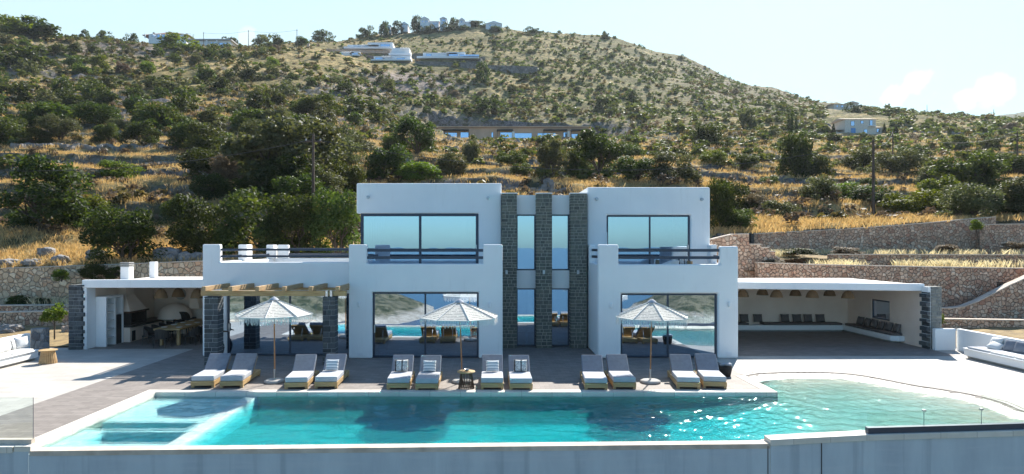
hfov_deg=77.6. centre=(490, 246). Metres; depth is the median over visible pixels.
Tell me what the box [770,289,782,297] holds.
pendant lamp
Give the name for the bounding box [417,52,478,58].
hillside villa
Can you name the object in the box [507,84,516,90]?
shrub
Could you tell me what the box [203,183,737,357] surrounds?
villa
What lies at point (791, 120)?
cypress
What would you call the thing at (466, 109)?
shrub
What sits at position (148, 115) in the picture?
shrub
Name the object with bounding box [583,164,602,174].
shrub
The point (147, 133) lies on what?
shrub
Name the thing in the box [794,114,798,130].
cypress
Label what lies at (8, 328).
boulder
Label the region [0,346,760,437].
terrace
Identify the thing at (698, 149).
dark scrub
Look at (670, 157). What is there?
shrub
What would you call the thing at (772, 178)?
shrub
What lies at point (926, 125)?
shrub
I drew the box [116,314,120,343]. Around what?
cabinet door
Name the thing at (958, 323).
retaining wall
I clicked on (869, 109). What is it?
tree
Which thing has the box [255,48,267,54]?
shrub
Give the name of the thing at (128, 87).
shrub
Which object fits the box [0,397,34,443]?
glass balustrade
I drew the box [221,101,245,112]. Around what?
shrub
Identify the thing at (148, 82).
shrub
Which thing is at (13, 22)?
shrub
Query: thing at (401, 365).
cushion
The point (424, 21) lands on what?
hillside house
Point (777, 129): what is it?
shrub
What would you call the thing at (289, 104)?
shrub
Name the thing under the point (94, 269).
plant
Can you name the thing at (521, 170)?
shrub
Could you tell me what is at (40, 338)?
sofa
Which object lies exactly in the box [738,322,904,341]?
corner bench
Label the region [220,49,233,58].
shrub
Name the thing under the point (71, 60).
shrub
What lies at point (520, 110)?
shrub
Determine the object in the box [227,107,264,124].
shrub
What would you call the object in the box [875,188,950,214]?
shrub
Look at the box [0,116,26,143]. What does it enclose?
shrub
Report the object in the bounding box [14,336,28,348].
cushion
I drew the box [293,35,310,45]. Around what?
tree
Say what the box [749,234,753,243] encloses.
post
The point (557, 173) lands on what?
shrub
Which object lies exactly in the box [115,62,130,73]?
shrub
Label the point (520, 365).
cushion
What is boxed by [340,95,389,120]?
shrub
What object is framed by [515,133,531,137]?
window
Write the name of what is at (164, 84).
shrub
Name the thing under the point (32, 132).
shrub
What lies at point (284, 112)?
shrub
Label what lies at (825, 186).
shrub
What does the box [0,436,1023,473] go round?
front wall
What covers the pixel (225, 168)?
shrub
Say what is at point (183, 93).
shrub
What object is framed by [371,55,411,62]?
hillside villa
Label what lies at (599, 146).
tree
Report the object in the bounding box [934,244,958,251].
plant
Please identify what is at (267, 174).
shrub
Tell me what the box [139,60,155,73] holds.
shrub
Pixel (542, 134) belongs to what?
window
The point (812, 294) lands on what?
pendant lamp
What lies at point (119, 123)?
shrub
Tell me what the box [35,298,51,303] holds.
plant
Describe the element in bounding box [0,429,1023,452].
slab ledge
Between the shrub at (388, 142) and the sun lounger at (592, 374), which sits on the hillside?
the shrub at (388, 142)
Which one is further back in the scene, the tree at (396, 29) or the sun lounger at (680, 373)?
the tree at (396, 29)
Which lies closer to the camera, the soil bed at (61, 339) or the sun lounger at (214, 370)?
the sun lounger at (214, 370)
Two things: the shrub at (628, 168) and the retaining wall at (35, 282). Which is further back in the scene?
the shrub at (628, 168)
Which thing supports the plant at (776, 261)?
on the planting bed
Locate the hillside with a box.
[0,26,1023,267]
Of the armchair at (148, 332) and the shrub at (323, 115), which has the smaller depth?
the armchair at (148, 332)
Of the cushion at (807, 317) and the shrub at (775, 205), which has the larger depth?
the shrub at (775, 205)
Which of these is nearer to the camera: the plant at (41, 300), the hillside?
the plant at (41, 300)
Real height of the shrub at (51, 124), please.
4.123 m
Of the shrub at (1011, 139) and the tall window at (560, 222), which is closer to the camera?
the tall window at (560, 222)
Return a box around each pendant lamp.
[154,288,167,298]
[172,288,184,296]
[190,288,202,298]
[738,289,748,296]
[756,289,767,294]
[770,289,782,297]
[789,290,801,295]
[806,290,818,297]
[823,290,835,295]
[841,291,854,298]
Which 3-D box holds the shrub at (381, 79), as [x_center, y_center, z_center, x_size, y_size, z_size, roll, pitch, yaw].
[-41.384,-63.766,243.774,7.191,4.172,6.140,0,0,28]
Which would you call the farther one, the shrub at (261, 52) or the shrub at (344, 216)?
the shrub at (261, 52)
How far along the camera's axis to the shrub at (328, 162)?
73.74 m
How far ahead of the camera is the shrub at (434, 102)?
217.90 m
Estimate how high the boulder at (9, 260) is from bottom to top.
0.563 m
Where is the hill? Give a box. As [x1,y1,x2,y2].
[998,112,1023,117]
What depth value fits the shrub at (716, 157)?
89.95 m
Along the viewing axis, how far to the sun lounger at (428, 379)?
19.45 m
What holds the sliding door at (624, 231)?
in the villa at (583, 268)
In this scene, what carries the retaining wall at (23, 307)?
on the side terrace at (23, 384)
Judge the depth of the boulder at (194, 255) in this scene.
36.93 m
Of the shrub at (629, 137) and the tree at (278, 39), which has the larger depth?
the tree at (278, 39)
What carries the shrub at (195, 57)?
on the hillside
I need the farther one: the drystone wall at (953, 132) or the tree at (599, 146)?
the drystone wall at (953, 132)
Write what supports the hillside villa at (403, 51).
on the hillside
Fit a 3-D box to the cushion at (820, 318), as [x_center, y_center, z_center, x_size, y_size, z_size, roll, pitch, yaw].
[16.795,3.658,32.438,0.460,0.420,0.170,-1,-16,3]
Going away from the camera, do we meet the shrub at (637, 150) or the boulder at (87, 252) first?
the boulder at (87, 252)
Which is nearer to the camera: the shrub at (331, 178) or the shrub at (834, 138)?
the shrub at (331, 178)
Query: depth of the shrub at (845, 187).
64.01 m
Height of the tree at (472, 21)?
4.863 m
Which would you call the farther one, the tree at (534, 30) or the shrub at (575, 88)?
the tree at (534, 30)
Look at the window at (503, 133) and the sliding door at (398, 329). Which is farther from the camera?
the window at (503, 133)
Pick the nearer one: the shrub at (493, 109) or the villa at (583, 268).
the villa at (583, 268)
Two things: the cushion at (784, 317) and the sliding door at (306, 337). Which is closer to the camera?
the sliding door at (306, 337)
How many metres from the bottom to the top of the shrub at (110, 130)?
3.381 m
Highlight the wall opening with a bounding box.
[997,282,1006,286]
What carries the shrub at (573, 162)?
on the hillside
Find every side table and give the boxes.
[38,348,57,364]
[457,369,474,389]
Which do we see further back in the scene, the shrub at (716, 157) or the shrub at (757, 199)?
the shrub at (716, 157)
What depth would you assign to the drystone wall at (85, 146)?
88.09 m
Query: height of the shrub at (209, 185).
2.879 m
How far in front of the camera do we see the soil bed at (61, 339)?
29.64 m
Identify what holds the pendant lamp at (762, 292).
hanging from the lounge pavilion at (914, 310)
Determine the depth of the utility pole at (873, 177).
54.91 m
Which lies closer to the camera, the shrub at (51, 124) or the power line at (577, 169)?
the power line at (577, 169)
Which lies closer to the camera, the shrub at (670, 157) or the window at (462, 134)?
the shrub at (670, 157)
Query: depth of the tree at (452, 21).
394.46 m
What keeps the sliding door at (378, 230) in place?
in the villa at (583, 268)
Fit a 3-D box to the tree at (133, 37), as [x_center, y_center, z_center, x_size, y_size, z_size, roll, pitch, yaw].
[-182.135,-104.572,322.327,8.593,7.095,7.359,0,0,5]
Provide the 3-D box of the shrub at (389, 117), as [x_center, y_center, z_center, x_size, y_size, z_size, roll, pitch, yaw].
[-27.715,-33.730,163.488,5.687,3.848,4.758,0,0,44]
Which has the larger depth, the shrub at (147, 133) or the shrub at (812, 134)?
the shrub at (812, 134)
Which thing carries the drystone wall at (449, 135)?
on the hillside
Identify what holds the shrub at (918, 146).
on the hillside
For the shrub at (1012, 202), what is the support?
on the hillside
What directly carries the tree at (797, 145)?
on the hillside
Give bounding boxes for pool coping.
[14,375,777,451]
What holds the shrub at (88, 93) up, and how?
on the hillside
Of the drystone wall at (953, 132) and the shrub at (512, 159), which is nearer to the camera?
the shrub at (512, 159)
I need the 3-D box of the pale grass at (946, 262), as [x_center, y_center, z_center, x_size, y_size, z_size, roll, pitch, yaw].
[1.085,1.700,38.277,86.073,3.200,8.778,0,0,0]
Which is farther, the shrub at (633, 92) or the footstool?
the shrub at (633, 92)
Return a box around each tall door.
[517,288,535,345]
[552,288,568,345]
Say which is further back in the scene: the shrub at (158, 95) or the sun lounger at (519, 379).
the shrub at (158, 95)
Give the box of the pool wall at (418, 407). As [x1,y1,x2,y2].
[46,397,777,446]
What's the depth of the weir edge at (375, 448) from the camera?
13.93 m
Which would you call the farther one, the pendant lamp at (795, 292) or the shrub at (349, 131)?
the shrub at (349, 131)
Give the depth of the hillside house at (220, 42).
317.94 m
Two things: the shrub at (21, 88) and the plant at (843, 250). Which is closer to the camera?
the plant at (843, 250)
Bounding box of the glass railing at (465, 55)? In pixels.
[463,54,478,56]
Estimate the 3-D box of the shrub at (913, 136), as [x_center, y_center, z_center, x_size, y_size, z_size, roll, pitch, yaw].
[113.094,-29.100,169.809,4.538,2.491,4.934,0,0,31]
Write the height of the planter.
0.340 m
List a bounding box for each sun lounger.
[191,353,230,387]
[219,353,260,387]
[284,354,318,389]
[314,354,348,388]
[387,355,414,389]
[415,355,442,389]
[481,355,503,389]
[508,355,532,389]
[580,355,607,389]
[604,354,635,388]
[667,354,700,389]
[693,354,726,388]
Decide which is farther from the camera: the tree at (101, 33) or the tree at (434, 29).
the tree at (434, 29)
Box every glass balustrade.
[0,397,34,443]
[865,408,1023,433]
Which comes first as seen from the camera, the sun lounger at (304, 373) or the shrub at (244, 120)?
the sun lounger at (304, 373)
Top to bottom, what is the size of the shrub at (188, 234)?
4.319 m
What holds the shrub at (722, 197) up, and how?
on the hillside
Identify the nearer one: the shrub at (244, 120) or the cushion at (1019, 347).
the cushion at (1019, 347)
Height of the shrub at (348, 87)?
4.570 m
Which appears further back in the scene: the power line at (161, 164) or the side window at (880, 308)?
the power line at (161, 164)
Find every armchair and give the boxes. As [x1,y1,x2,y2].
[142,326,158,344]
[150,324,166,342]
[153,329,170,347]
[157,323,173,340]
[166,321,176,338]
[172,319,187,336]
[184,326,200,345]
[191,326,202,342]
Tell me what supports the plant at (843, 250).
on the planting bed at (808, 256)
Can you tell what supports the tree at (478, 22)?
on the hillside
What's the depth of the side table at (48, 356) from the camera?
23.21 m
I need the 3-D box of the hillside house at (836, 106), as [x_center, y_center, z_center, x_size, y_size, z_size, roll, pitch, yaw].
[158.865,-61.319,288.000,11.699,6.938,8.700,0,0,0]
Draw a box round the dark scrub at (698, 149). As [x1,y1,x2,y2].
[0,22,1023,180]
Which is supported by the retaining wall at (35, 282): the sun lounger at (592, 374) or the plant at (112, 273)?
the plant at (112, 273)
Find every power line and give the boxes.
[0,139,311,170]
[314,139,872,169]
[893,131,1014,142]
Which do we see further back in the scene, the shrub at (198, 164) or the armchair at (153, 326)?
the shrub at (198, 164)
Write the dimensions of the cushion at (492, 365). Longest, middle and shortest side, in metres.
0.420 x 0.360 x 0.160 m
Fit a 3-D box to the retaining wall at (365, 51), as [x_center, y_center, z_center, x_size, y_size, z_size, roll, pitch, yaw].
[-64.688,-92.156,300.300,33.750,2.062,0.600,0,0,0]
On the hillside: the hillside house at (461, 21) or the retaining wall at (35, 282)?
the hillside house at (461, 21)
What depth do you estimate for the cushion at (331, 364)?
20.14 m
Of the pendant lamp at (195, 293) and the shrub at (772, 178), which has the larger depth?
the shrub at (772, 178)
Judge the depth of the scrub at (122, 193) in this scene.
214.75 m
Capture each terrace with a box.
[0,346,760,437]
[0,346,1023,415]
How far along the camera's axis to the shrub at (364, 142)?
90.59 m
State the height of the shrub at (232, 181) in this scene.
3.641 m
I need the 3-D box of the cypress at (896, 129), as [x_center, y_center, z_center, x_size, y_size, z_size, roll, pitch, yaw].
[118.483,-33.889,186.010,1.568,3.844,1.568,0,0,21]
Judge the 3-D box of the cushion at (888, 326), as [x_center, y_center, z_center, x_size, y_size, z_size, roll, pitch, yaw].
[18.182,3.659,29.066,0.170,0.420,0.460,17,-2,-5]
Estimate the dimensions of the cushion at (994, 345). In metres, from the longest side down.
0.500 x 0.440 x 0.190 m
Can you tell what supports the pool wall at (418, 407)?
on the pool floor
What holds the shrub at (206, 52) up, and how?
on the hillside
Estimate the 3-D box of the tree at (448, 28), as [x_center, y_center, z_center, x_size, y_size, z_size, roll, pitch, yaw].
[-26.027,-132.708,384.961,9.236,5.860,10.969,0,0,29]
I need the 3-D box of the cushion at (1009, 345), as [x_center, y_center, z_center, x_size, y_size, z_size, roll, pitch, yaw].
[19.034,3.632,23.269,0.190,0.440,0.500,23,-5,-12]
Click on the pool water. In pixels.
(589, 409)
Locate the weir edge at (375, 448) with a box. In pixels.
[29,440,769,455]
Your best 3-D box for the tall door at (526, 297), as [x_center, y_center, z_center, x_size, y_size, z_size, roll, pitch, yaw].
[1.505,3.040,27.395,0.830,2.480,0.070,0,0,0]
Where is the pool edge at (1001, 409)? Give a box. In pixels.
[749,373,1023,419]
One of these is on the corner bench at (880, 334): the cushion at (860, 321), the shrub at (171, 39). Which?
the cushion at (860, 321)
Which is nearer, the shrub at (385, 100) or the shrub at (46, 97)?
the shrub at (46, 97)
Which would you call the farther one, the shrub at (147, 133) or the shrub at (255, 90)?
the shrub at (255, 90)
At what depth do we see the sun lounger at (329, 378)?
19.71 m
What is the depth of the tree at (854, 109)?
260.65 m
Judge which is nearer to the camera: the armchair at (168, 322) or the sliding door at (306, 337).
the sliding door at (306, 337)
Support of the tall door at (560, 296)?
in the villa at (583, 268)
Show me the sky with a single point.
(947, 56)
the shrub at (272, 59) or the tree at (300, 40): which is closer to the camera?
the shrub at (272, 59)
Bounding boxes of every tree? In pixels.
[38,302,67,338]
[78,29,89,38]
[96,30,113,39]
[122,33,138,42]
[214,113,348,183]
[221,36,237,43]
[251,33,274,47]
[271,33,283,47]
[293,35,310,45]
[311,29,335,41]
[356,25,378,39]
[378,20,389,37]
[391,20,403,34]
[391,114,438,154]
[410,14,421,32]
[416,25,431,34]
[427,23,439,32]
[439,22,456,30]
[449,17,458,27]
[457,24,470,29]
[462,140,481,165]
[468,20,481,26]
[471,21,485,26]
[475,61,491,79]
[489,25,503,32]
[523,26,541,32]
[536,137,569,176]
[573,127,625,176]
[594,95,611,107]
[601,30,610,38]
[690,122,723,146]
[774,129,815,177]
[841,102,865,112]
[858,107,875,111]
[881,107,902,114]
[969,219,984,248]
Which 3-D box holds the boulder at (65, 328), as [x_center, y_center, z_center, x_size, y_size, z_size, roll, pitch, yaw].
[-20.198,4.416,30.400,0.662,1.317,0.647,0,0,0]
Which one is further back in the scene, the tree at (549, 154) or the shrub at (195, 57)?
the shrub at (195, 57)
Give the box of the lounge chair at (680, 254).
[672,247,692,263]
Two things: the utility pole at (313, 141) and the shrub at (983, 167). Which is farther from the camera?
the shrub at (983, 167)
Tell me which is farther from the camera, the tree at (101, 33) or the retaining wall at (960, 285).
the tree at (101, 33)
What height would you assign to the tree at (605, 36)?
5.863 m
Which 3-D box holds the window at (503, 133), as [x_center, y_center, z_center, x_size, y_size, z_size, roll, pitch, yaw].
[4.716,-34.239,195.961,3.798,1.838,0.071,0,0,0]
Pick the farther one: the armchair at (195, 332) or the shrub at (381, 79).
the shrub at (381, 79)
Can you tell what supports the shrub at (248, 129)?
on the hillside
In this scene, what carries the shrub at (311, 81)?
on the hillside
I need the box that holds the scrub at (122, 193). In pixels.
[0,22,1023,229]
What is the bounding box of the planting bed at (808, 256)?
[780,252,982,258]
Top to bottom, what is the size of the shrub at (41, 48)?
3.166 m
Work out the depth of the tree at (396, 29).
393.96 m
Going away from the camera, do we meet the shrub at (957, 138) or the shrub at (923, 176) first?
the shrub at (923, 176)
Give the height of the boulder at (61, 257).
0.620 m
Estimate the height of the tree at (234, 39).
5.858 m
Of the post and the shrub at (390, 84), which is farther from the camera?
the shrub at (390, 84)
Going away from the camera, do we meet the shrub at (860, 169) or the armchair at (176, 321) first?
the armchair at (176, 321)
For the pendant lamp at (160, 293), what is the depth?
27.83 m
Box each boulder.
[0,258,21,266]
[0,324,24,332]
[20,258,46,265]
[37,247,55,256]
[50,254,69,263]
[61,325,68,331]
[85,250,104,261]
[153,247,181,261]
[177,251,191,260]
[191,252,202,260]
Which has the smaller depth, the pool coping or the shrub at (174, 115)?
the pool coping
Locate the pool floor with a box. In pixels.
[51,378,1023,446]
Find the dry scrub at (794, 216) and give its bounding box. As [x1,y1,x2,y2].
[0,24,1023,236]
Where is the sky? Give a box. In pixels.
[0,0,1023,115]
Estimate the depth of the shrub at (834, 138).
156.47 m
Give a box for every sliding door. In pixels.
[227,294,348,354]
[361,213,478,263]
[373,292,478,356]
[607,215,689,263]
[621,293,716,356]
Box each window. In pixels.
[460,132,467,137]
[500,132,511,137]
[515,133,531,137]
[517,214,535,269]
[537,133,555,137]
[552,214,568,269]
[872,299,889,320]
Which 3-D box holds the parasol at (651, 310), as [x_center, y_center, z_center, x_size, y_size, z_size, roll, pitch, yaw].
[5.075,2.976,20.058,2.169,2.648,2.161,0,0,-25]
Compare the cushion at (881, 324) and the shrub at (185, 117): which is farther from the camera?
the shrub at (185, 117)
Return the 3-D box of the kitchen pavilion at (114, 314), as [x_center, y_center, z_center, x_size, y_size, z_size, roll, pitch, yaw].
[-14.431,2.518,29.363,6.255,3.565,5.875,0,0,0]
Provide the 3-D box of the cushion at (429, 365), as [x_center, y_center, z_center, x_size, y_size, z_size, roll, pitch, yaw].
[-1.935,3.766,20.033,0.420,0.360,0.160,0,-24,2]
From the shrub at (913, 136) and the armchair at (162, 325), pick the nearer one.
the armchair at (162, 325)
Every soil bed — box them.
[0,325,68,346]
[956,327,1023,346]
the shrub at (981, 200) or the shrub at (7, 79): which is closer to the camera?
the shrub at (981, 200)
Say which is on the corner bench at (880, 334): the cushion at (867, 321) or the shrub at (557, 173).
the cushion at (867, 321)
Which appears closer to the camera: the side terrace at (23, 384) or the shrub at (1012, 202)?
the side terrace at (23, 384)
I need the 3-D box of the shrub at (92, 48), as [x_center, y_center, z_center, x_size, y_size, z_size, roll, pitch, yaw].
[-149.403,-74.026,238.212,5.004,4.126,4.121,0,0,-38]
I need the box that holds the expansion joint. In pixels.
[821,443,821,473]
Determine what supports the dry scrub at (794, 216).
on the hillside
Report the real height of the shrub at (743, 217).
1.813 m
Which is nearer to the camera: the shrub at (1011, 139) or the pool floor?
the pool floor
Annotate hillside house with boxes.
[143,32,194,43]
[188,39,237,46]
[401,22,409,32]
[420,17,428,30]
[429,21,439,30]
[436,126,591,139]
[440,17,447,31]
[459,18,464,25]
[485,21,501,28]
[825,101,858,109]
[827,119,882,133]
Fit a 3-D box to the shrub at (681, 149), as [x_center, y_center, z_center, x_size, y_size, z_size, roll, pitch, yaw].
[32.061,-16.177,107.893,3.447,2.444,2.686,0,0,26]
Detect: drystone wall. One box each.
[9,142,187,151]
[141,161,173,165]
[443,134,571,140]
[501,178,566,194]
[913,131,1015,134]
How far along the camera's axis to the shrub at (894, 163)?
88.92 m
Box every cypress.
[786,110,790,130]
[790,106,793,131]
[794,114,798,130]
[882,122,886,133]
[893,124,898,133]
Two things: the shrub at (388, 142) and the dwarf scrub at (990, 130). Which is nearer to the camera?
the shrub at (388, 142)
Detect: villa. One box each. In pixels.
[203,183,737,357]
[339,51,359,55]
[344,42,394,52]
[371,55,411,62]
[389,47,411,57]
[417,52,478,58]
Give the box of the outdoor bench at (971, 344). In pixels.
[932,328,1023,370]
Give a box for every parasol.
[234,296,312,383]
[419,299,497,383]
[615,299,687,384]
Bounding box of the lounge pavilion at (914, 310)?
[738,278,956,355]
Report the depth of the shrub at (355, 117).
137.96 m
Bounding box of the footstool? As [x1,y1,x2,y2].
[663,260,678,263]
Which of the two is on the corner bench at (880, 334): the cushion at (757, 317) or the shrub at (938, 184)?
the cushion at (757, 317)
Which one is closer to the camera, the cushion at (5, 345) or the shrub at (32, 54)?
the cushion at (5, 345)
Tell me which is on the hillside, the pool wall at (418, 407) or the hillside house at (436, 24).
the hillside house at (436, 24)
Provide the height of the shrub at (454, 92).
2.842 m
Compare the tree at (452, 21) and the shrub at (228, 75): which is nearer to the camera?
the shrub at (228, 75)
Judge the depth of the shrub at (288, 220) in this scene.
37.91 m
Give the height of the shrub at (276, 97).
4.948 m
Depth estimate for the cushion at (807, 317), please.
32.37 m
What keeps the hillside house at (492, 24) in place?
on the hillside
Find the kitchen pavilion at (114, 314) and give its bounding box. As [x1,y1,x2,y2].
[68,262,202,349]
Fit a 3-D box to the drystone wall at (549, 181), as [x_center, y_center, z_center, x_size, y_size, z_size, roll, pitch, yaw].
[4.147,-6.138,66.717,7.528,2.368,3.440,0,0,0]
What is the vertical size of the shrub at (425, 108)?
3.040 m
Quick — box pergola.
[201,283,348,365]
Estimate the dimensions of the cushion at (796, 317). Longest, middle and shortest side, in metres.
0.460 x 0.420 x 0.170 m
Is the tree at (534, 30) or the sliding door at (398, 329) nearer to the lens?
the sliding door at (398, 329)
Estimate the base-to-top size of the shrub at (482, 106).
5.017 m
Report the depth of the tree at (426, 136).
95.03 m
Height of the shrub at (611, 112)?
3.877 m
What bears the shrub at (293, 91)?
on the hillside
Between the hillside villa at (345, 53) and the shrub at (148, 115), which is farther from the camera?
the hillside villa at (345, 53)
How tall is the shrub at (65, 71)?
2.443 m
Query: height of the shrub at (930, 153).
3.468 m
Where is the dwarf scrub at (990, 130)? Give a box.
[0,30,1023,152]
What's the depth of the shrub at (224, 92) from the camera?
157.06 m
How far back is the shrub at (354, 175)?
60.62 m
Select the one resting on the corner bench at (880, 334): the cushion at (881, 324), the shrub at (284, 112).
the cushion at (881, 324)
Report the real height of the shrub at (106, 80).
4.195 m
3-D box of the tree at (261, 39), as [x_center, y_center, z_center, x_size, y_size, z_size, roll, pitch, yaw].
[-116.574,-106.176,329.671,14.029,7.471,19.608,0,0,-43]
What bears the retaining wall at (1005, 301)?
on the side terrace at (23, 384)
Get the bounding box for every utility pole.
[305,134,320,207]
[872,140,874,213]
[890,129,895,154]
[1016,131,1017,157]
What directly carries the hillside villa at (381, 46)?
on the hillside
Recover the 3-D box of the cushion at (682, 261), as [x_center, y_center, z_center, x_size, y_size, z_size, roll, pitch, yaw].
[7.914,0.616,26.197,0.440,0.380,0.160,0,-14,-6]
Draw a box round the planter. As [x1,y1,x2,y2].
[719,365,731,376]
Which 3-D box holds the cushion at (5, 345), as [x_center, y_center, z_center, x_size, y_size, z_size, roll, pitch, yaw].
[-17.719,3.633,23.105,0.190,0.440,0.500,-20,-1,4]
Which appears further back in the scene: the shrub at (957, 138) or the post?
the shrub at (957, 138)
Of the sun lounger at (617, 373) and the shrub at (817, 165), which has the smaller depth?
the sun lounger at (617, 373)
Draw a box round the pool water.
[53,378,999,445]
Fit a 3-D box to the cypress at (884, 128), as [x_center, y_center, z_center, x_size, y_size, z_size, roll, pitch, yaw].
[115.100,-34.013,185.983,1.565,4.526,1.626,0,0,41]
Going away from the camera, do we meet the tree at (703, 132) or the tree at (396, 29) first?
the tree at (703, 132)
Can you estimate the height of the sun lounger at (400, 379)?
0.800 m
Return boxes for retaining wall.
[0,259,238,303]
[0,304,68,310]
[0,310,68,325]
[326,49,389,53]
[415,61,475,68]
[488,65,536,73]
[710,233,779,277]
[753,216,995,263]
[755,262,1023,306]
[827,254,1023,266]
[941,275,1023,318]
[942,318,1023,328]
[979,223,1023,253]
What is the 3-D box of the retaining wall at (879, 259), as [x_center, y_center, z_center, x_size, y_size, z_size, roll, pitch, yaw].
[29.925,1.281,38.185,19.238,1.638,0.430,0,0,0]
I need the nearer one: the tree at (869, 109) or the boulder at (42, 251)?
the boulder at (42, 251)
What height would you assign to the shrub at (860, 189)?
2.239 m
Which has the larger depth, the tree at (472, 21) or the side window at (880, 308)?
the tree at (472, 21)
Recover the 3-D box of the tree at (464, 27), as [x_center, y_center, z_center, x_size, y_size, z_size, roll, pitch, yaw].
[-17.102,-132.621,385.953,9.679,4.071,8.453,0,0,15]
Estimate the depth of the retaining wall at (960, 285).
34.50 m
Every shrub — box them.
[0,14,52,36]
[0,32,15,43]
[0,43,61,68]
[0,72,11,82]
[0,81,16,95]
[0,94,9,113]
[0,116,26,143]
[0,153,107,230]
[1,117,28,133]
[3,101,69,126]
[4,81,44,103]
[10,58,45,74]
[11,15,63,41]
[16,127,56,143]
[18,39,30,46]
[29,44,47,53]
[33,113,86,139]
[34,89,63,103]
[34,100,75,125]
[47,78,73,93]
[51,42,66,54]
[54,67,73,74]
[54,87,74,98]
[60,94,83,107]
[62,55,82,69]
[67,42,82,52]
[69,62,93,74]
[70,101,123,124]
[73,80,106,101]
[73,193,112,219]
[77,79,95,88]
[77,204,170,264]
[84,42,98,51]
[87,54,111,69]
[89,122,121,142]
[92,85,119,105]
[96,159,150,178]
[99,75,118,88]
[104,118,126,129]
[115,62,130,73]
[118,120,164,144]
[119,85,136,95]
[121,93,146,115]
[123,83,145,99]
[124,46,137,53]
[129,110,175,129]
[131,100,188,126]
[137,54,150,60]
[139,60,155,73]
[142,76,157,87]
[147,76,199,95]
[151,46,164,56]
[151,87,171,98]
[153,31,201,49]
[156,198,201,225]
[164,116,191,127]
[164,116,214,150]
[164,193,233,252]
[169,87,205,105]
[170,53,181,64]
[173,94,198,113]
[174,47,184,53]
[174,147,221,180]
[182,121,227,152]
[188,52,204,65]
[188,172,231,200]
[194,106,226,129]
[195,63,216,80]
[195,87,206,93]
[196,43,223,58]
[203,77,232,91]
[206,132,233,143]
[206,153,243,181]
[208,186,302,257]
[215,88,231,97]
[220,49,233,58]
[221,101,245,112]
[222,178,262,195]
[223,69,233,78]
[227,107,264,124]
[229,58,264,81]
[229,99,245,104]
[230,156,274,186]
[233,118,267,136]
[235,117,257,131]
[244,90,274,109]
[246,88,263,101]
[251,152,325,197]
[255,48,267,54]
[258,105,292,127]
[261,87,286,105]
[261,191,325,257]
[266,56,280,66]
[266,173,325,206]
[270,67,281,75]
[272,44,282,51]
[274,79,301,97]
[285,72,298,79]
[286,99,294,110]
[287,94,346,117]
[292,114,317,125]
[302,186,360,257]
[303,168,348,199]
[306,76,317,86]
[307,99,338,124]
[319,138,339,165]
[328,73,342,82]
[328,160,366,196]
[330,137,367,165]
[335,77,354,94]
[335,124,357,139]
[339,134,375,153]
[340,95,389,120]
[346,111,363,125]
[355,125,375,134]
[362,143,414,180]
[372,108,394,121]
[375,74,389,83]
[377,95,388,103]
[381,122,397,132]
[381,135,408,150]
[385,79,395,90]
[395,161,442,181]
[422,105,431,112]
[426,100,436,106]
[428,82,437,87]
[434,151,468,176]
[448,89,460,94]
[462,107,471,114]
[473,97,509,112]
[491,107,497,114]
[492,149,528,166]
[506,163,532,176]
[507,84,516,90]
[515,107,528,113]
[521,74,529,80]
[534,136,547,146]
[536,165,571,178]
[563,146,590,176]
[572,86,581,91]
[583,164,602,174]
[595,85,604,90]
[603,106,618,115]
[608,155,660,181]
[620,134,632,141]
[620,143,643,156]
[624,90,638,99]
[650,150,702,182]
[672,144,689,155]
[676,106,685,112]
[697,149,728,164]
[705,176,737,231]
[714,137,735,147]
[718,178,758,212]
[726,208,758,228]
[731,88,738,94]
[731,153,763,169]
[736,108,758,127]
[743,192,768,212]
[757,175,782,185]
[761,199,801,216]
[767,127,782,136]
[773,116,784,121]
[797,174,841,201]
[800,131,816,137]
[804,181,859,198]
[807,156,832,174]
[810,152,835,177]
[825,132,843,142]
[839,147,878,169]
[844,184,894,203]
[855,167,870,172]
[858,177,877,184]
[862,148,930,175]
[864,135,875,141]
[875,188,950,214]
[895,144,928,156]
[906,133,921,139]
[914,150,1013,189]
[915,163,940,183]
[915,174,959,203]
[918,123,932,128]
[920,150,936,163]
[931,182,1007,218]
[940,134,969,146]
[958,163,993,190]
[975,136,1008,151]
[985,177,1023,214]
[988,175,1023,213]
[992,153,1023,175]
[1002,122,1018,129]
[1007,137,1023,143]
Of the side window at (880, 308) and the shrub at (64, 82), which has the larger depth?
the shrub at (64, 82)
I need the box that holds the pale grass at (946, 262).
[3,248,1023,304]
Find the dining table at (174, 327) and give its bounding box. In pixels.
[153,319,202,344]
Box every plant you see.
[3,295,31,304]
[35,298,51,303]
[50,269,70,281]
[77,263,109,279]
[103,266,119,278]
[761,259,784,262]
[781,248,818,254]
[830,247,865,253]
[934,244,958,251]
[1001,241,1023,249]
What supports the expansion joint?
attached to the front wall at (989, 455)
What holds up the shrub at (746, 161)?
on the hillside
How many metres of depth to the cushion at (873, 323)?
30.08 m
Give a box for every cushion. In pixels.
[0,340,10,351]
[3,340,15,349]
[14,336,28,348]
[325,359,338,369]
[394,360,408,371]
[423,360,435,371]
[486,360,498,371]
[514,360,527,371]
[678,259,687,263]
[739,314,748,321]
[753,314,762,321]
[780,314,789,321]
[792,314,801,321]
[803,314,812,321]
[815,314,824,321]
[856,316,864,324]
[863,318,870,325]
[870,319,878,327]
[877,320,884,329]
[884,321,893,330]
[893,323,900,332]
[985,341,1003,349]
[989,337,1003,343]
[1003,339,1015,350]
[1012,341,1023,353]
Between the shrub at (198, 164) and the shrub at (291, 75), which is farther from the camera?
the shrub at (291, 75)

